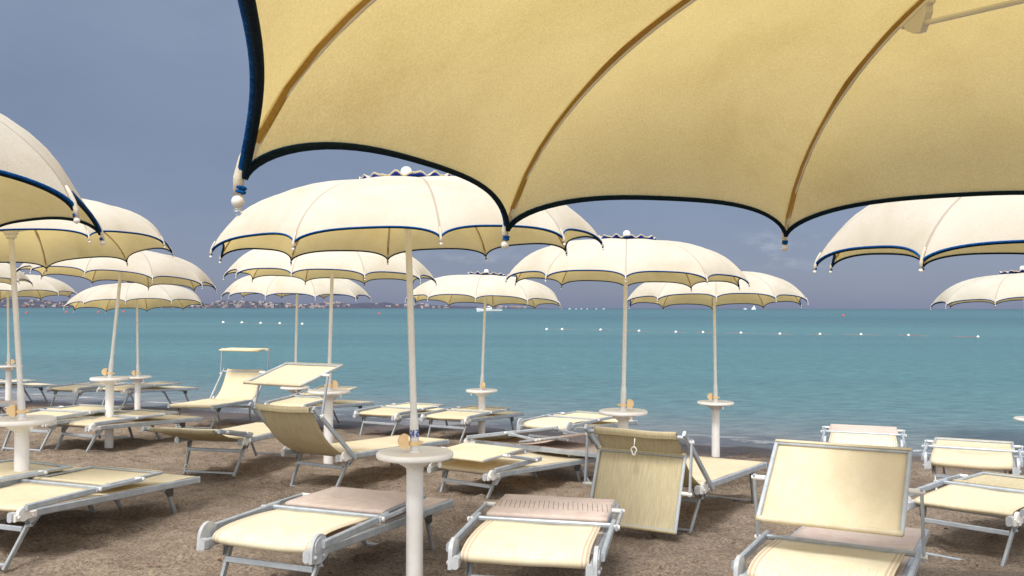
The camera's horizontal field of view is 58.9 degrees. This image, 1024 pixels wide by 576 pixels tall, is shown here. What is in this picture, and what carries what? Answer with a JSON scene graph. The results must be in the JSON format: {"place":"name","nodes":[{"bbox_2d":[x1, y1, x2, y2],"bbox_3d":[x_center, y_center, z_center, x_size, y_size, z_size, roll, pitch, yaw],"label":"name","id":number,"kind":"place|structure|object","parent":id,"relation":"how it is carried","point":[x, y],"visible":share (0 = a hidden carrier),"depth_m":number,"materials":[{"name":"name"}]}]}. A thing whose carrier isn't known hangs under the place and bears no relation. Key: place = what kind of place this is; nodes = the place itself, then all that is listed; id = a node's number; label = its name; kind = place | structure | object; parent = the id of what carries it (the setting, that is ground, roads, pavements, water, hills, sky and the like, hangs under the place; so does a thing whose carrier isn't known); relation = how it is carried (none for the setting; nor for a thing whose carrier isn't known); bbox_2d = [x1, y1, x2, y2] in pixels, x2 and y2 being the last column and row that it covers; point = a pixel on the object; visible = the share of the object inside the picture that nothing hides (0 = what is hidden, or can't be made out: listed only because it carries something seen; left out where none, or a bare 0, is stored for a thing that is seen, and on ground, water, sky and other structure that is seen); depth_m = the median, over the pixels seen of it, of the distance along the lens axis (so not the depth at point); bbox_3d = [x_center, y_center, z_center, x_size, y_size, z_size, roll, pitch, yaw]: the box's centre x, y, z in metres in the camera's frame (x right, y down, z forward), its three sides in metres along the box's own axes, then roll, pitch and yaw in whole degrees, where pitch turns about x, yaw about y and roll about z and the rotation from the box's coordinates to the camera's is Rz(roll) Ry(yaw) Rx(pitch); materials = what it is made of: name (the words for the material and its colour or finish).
{"place":"outdoors","nodes":[
{"label":"outdoors","id":0,"kind":"place"},
{"bbox_2d":[0,299,551,308],"bbox_3d":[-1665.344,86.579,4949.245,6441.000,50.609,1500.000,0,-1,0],"label":"coast","id":1,"kind":"structure","parent":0,"point":[21,302],"depth_m":4471.65},
{"bbox_2d":[3,300,513,307],"bbox_3d":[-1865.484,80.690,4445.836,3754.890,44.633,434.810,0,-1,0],"label":"tree belt","id":2,"kind":"object","parent":1,"relation":"on","point":[229,304],"visible":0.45,"depth_m":4395.58,"materials":[{"name":"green plant"}]},
{"bbox_2d":[0,299,525,308],"bbox_3d":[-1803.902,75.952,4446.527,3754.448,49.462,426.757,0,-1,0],"label":"town","id":3,"kind":"object","parent":1,"relation":"on","point":[272,305],"visible":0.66,"depth_m":4424.56},
{"bbox_2d":[0,308,1023,462],"bbox_3d":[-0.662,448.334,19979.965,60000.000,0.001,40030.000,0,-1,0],"label":"sea","id":4,"kind":"structure","parent":0,"point":[799,377],"depth_m":29.96,"materials":[{"name":"liquid"}]},
{"bbox_2d":[476,306,501,311],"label":"motorboat","id":5,"kind":"object","parent":4,"relation":"on","point":[489,309],"visible":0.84,"depth_m":437.00,"materials":[{"name":"white plastic"}]},
{"bbox_2d":[610,330,964,336],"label":"float rope","id":6,"kind":"object","parent":4,"relation":"on","point":[823,334],"visible":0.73,"depth_m":60.50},
{"bbox_2d":[0,400,1023,575],"bbox_3d":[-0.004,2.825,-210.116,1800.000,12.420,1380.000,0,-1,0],"label":"sand","id":7,"kind":"structure","parent":0,"point":[80,541],"depth_m":6.38,"materials":[{"name":"brown sand"}]},
{"bbox_2d":[0,400,16,413],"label":"sun lounger","id":8,"kind":"object","parent":7,"relation":"on","point":[6,403],"visible":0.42,"depth_m":12.50,"materials":[{"name":"fabric"}]},
{"bbox_2d":[0,364,22,407],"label":"umbrella stand","id":9,"kind":"object","parent":7,"relation":"on","point":[8,369],"visible":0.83,"depth_m":14.86,"materials":[{"name":"plastic"}]},
{"bbox_2d":[0,272,76,364],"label":"beach umbrella","id":10,"kind":"object","parent":9,"relation":"on","point":[44,286],"visible":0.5,"depth_m":14.90,"materials":[{"name":"fabric"}]},
{"bbox_2d":[0,415,56,522],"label":"umbrella stand","id":11,"kind":"object","parent":7,"relation":"on","point":[21,428],"visible":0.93,"depth_m":6.08,"materials":[{"name":"plastic"}]},
{"bbox_2d":[0,198,173,417],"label":"beach umbrella","id":12,"kind":"object","parent":11,"relation":"on","point":[45,244],"visible":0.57,"depth_m":6.82,"materials":[{"name":"fabric"}]},
{"bbox_2d":[0,379,56,401],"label":"sun lounger","id":13,"kind":"object","parent":7,"relation":"on","point":[39,386],"visible":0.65,"depth_m":16.45,"materials":[{"name":"metal"}]},
{"bbox_2d":[0,458,95,512],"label":"sun lounger","id":14,"kind":"object","parent":7,"relation":"on","point":[9,473],"visible":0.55,"depth_m":6.18,"materials":[{"name":"fabric"}]},
{"bbox_2d":[0,404,133,450],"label":"sun lounger","id":15,"kind":"object","parent":7,"relation":"on","point":[61,414],"visible":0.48,"depth_m":9.99,"materials":[{"name":"fabric"}]},
{"bbox_2d":[45,382,133,405],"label":"sun lounger","id":16,"kind":"object","parent":7,"relation":"on","point":[80,389],"visible":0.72,"depth_m":15.57,"materials":[{"name":"metal"}]},
{"bbox_2d":[0,465,199,570],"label":"sun lounger","id":17,"kind":"object","parent":7,"relation":"on","point":[28,500],"visible":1,"depth_m":5.78,"materials":[{"name":"fabric"}]},
{"bbox_2d":[89,376,129,447],"bbox_3d":[-4.543,1.514,10.229,0.419,1.023,0.419,0,-1,0],"label":"umbrella stand","id":18,"kind":"object","parent":7,"relation":"on","point":[109,383],"visible":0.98,"depth_m":10.19,"materials":[{"name":"plastic"}]},
{"bbox_2d":[16,250,216,376],"bbox_3d":[-4.489,0.251,10.300,2.118,1.575,2.015,6,-5,-23],"label":"beach umbrella","id":19,"kind":"object","parent":18,"relation":"on","point":[146,268],"visible":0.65,"depth_m":10.04,"materials":[{"name":"fabric"}]},
{"bbox_2d":[48,409,202,451],"bbox_3d":[-4.363,1.631,10.337,0.768,0.432,1.596,-1,-4,28],"label":"sun lounger","id":20,"kind":"object","parent":7,"relation":"on","point":[130,418],"visible":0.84,"depth_m":10.10,"materials":[{"name":"fabric"}]},
{"bbox_2d":[129,375,151,409],"bbox_3d":[-5.932,1.822,14.365,0.419,0.857,0.419,0,-1,0],"label":"umbrella stand","id":21,"kind":"object","parent":7,"relation":"on","point":[137,380],"visible":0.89,"depth_m":14.33,"materials":[{"name":"plastic"}]},
{"bbox_2d":[63,281,204,375],"bbox_3d":[-5.965,0.636,14.437,2.118,1.585,2.015,0,-5,-32],"label":"beach umbrella","id":22,"kind":"object","parent":21,"relation":"on","point":[137,296],"visible":0.87,"depth_m":14.04,"materials":[{"name":"fabric"}]},
{"bbox_2d":[96,381,198,409],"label":"sun lounger","id":23,"kind":"object","parent":7,"relation":"on","point":[126,388],"visible":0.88,"depth_m":15.27,"materials":[{"name":"fabric"}]},
{"bbox_2d":[167,348,270,428],"bbox_3d":[-4.161,1.411,13.057,0.768,1.087,2.129,1,-4,5],"label":"sun lounger","id":24,"kind":"object","parent":7,"relation":"on","point":[235,391],"visible":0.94,"depth_m":13.59,"materials":[{"name":"fabric"}]},
{"bbox_2d":[141,422,298,476],"bbox_3d":[-2.609,1.474,8.602,0.768,0.477,2.079,1,-4,10],"label":"sun lounger","id":25,"kind":"object","parent":7,"relation":"on","point":[245,435],"visible":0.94,"depth_m":8.09,"materials":[{"name":"fabric"}]},
{"bbox_2d":[280,386,309,394],"bbox_3d":[-3.123,1.820,13.041,0.419,0.811,0.419,0,-1,0],"label":"umbrella stand","id":26,"kind":"object","parent":7,"relation":"on","point":[293,390],"visible":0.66,"depth_m":12.95,"materials":[{"name":"plastic"}]},
{"bbox_2d":[221,275,370,361],"bbox_3d":[-3.107,0.565,13.064,2.118,1.764,2.015,1,-1,-8],"label":"beach umbrella","id":27,"kind":"object","parent":26,"relation":"on","point":[280,286],"visible":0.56,"depth_m":12.32,"materials":[{"name":"fabric"}]},
{"bbox_2d":[264,385,373,425],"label":"sun lounger","id":28,"kind":"object","parent":7,"relation":"on","point":[299,400],"visible":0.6,"depth_m":12.46,"materials":[{"name":"fabric"}]},
{"bbox_2d":[196,487,453,575],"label":"sun lounger","id":29,"kind":"object","parent":7,"relation":"on","point":[317,528],"visible":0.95,"depth_m":4.64,"materials":[{"name":"fabric"}]},
{"bbox_2d":[307,388,349,464],"bbox_3d":[-1.841,1.514,9.090,0.419,0.991,0.419,0,-1,0],"label":"umbrella stand","id":30,"kind":"object","parent":7,"relation":"on","point":[332,393],"visible":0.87,"depth_m":9.05,"materials":[{"name":"plastic"}]},
{"bbox_2d":[223,249,436,389],"bbox_3d":[-1.822,0.255,9.127,2.118,1.593,2.015,2,-2,-9],"label":"beach umbrella","id":31,"kind":"object","parent":30,"relation":"on","point":[363,267],"visible":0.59,"depth_m":8.46,"materials":[{"name":"fabric"}]},
{"bbox_2d":[243,362,448,486],"bbox_3d":[-1.391,1.200,8.018,0.768,1.081,2.061,-1,-4,30],"label":"sun lounger","id":32,"kind":"object","parent":7,"relation":"on","point":[294,430],"visible":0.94,"depth_m":7.43,"materials":[{"name":"fabric"}]},
{"bbox_2d":[353,402,448,435],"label":"sun lounger","id":33,"kind":"object","parent":7,"relation":"on","point":[399,412],"visible":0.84,"depth_m":11.92,"materials":[{"name":"fabric"}]},
{"bbox_2d":[376,446,453,575],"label":"umbrella stand","id":34,"kind":"object","parent":7,"relation":"on","point":[414,463],"visible":0.96,"depth_m":4.87,"materials":[{"name":"plastic"}]},
{"bbox_2d":[209,167,603,450],"bbox_3d":[-0.551,0.126,4.926,2.118,1.575,2.015,-2,0,-32],"label":"beach umbrella","id":35,"kind":"object","parent":34,"relation":"on","point":[408,210],"visible":0.94,"depth_m":4.26,"materials":[{"name":"fabric"}]},
{"bbox_2d":[420,405,523,442],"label":"sun lounger","id":36,"kind":"object","parent":7,"relation":"on","point":[465,415],"visible":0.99,"depth_m":11.61,"materials":[{"name":"fabric"}]},
{"bbox_2d":[466,388,497,433],"bbox_3d":[-0.398,1.767,11.889,0.419,0.882,0.419,0,-1,0],"label":"umbrella stand","id":37,"kind":"object","parent":7,"relation":"on","point":[481,394],"visible":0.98,"depth_m":11.85,"materials":[{"name":"plastic"}]},
{"bbox_2d":[405,269,561,388],"bbox_3d":[-0.368,0.555,11.951,2.118,1.612,2.015,3,-4,-13],"label":"beach umbrella","id":38,"kind":"object","parent":37,"relation":"on","point":[486,287],"visible":0.95,"depth_m":11.37,"materials":[{"name":"fabric"}]},
{"bbox_2d":[427,442,595,498],"bbox_3d":[0.031,1.605,7.921,0.768,0.507,1.634,-2,-4,38],"label":"sun lounger","id":39,"kind":"object","parent":7,"relation":"on","point":[495,464],"visible":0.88,"depth_m":7.51,"materials":[{"name":"fabric"}]},
{"bbox_2d":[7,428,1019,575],"bbox_3d":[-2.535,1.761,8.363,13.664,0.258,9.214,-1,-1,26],"label":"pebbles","id":40,"kind":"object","parent":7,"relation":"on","point":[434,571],"visible":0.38,"depth_m":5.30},
{"bbox_2d":[464,426,597,481],"bbox_3d":[0.338,1.611,8.810,1.596,0.477,0.768,-2,-4,39],"label":"sun lounger","id":41,"kind":"object","parent":7,"relation":"on","point":[514,439],"visible":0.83,"depth_m":8.73,"materials":[{"name":"metal"}]},
{"bbox_2d":[446,494,624,575],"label":"sun lounger","id":42,"kind":"object","parent":7,"relation":"on","point":[543,531],"visible":1,"depth_m":4.30,"materials":[{"name":"fabric"}]},
{"bbox_2d":[517,411,637,453],"bbox_3d":[0.786,1.670,10.430,0.768,0.441,1.596,-1,-4,36],"label":"sun lounger","id":43,"kind":"object","parent":7,"relation":"on","point":[575,421],"visible":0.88,"depth_m":10.08,"materials":[{"name":"fabric"}]},
{"bbox_2d":[599,408,647,428],"bbox_3d":[0.955,1.514,7.781,0.419,0.940,0.419,0,-1,0],"label":"umbrella stand","id":44,"kind":"object","parent":7,"relation":"on","point":[623,417],"visible":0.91,"depth_m":7.73,"materials":[{"name":"plastic"}]},
{"bbox_2d":[505,230,749,409],"bbox_3d":[0.974,0.289,7.816,2.118,1.576,2.015,2,-2,-11],"label":"beach umbrella","id":45,"kind":"object","parent":44,"relation":"on","point":[626,259],"visible":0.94,"depth_m":7.18,"materials":[{"name":"fabric"}]},
{"bbox_2d":[583,424,766,534],"bbox_3d":[1.281,1.331,6.673,0.768,0.734,2.009,-1,-4,31],"label":"sun lounger","id":46,"kind":"object","parent":7,"relation":"on","point":[642,478],"visible":0.97,"depth_m":5.94,"materials":[{"name":"fabric"}]},
{"bbox_2d":[697,400,733,456],"bbox_3d":[2.338,1.735,10.406,0.419,0.873,0.419,0,-1,0],"label":"umbrella stand","id":47,"kind":"object","parent":7,"relation":"on","point":[715,407],"visible":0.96,"depth_m":10.37,"materials":[{"name":"plastic"}]},
{"bbox_2d":[627,271,808,400],"bbox_3d":[2.342,0.530,10.475,2.118,1.606,2.015,1,-4,-7],"label":"beach umbrella","id":48,"kind":"object","parent":47,"relation":"on","point":[763,290],"visible":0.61,"depth_m":10.03,"materials":[{"name":"fabric"}]},
{"bbox_2d":[731,439,929,575],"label":"sun lounger","id":49,"kind":"object","parent":7,"relation":"on","point":[843,506],"visible":1,"depth_m":4.16,"materials":[{"name":"fabric"}]},
{"bbox_2d":[821,424,906,446],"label":"sun lounger","id":50,"kind":"object","parent":7,"relation":"on","point":[866,435],"visible":0.69,"depth_m":8.57,"materials":[{"name":"fabric"}]},
{"bbox_2d":[907,471,1023,565],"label":"sun lounger","id":51,"kind":"object","parent":7,"relation":"on","point":[993,494],"visible":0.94,"depth_m":5.64,"materials":[{"name":"fabric"}]},
{"bbox_2d":[921,437,1023,489],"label":"sun lounger","id":52,"kind":"object","parent":7,"relation":"on","point":[975,454],"visible":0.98,"depth_m":7.28,"materials":[{"name":"fabric"}]},
{"bbox_2d":[1013,416,1023,421],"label":"umbrella stand","id":53,"kind":"object","parent":7,"relation":"on","point":[1018,418],"visible":1,"depth_m":11.02,"materials":[{"name":"plastic"}]},
{"bbox_2d":[930,266,1023,309],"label":"beach umbrella","id":54,"kind":"object","parent":53,"relation":"on","point":[1005,286],"visible":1,"depth_m":10.71,"materials":[{"name":"fabric"}]},
{"bbox_3d":[0.811,1.272,0.751,0.419,0.922,0.419,0,-1,0],"label":"umbrella stand","id":55,"kind":"object","parent":7,"relation":"on","visible":0},
{"bbox_2d":[231,0,1023,250],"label":"beach umbrella","id":56,"kind":"object","parent":55,"relation":"on","point":[787,117],"visible":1,"depth_m":1.47,"materials":[{"name":"fabric"}]},
{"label":"umbrella stand","id":57,"kind":"object","parent":7,"relation":"on","visible":0},
{"bbox_2d":[0,263,32,286],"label":"beach umbrella","id":58,"kind":"object","parent":57,"relation":"on","point":[5,275],"visible":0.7,"depth_m":12.02,"materials":[{"name":"fabric"}]},
{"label":"umbrella stand","id":59,"kind":"object","parent":7,"relation":"on","visible":0},
{"bbox_2d":[0,113,104,244],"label":"beach umbrella","id":60,"kind":"object","parent":59,"relation":"on","point":[35,183],"visible":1,"depth_m":2.07,"materials":[{"name":"fabric"}]},
{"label":"umbrella stand","id":61,"kind":"object","parent":7,"relation":"on","visible":0},
{"bbox_2d":[813,195,1023,273],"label":"beach umbrella","id":62,"kind":"object","parent":61,"relation":"on","point":[924,232],"visible":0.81,"depth_m":3.04,"materials":[{"name":"fabric"}]},
{"bbox_2d":[0,0,1023,308],"label":"sky","id":63,"kind":"structure","parent":0,"point":[142,105],"materials":[{"name":"blue"}]}
]}

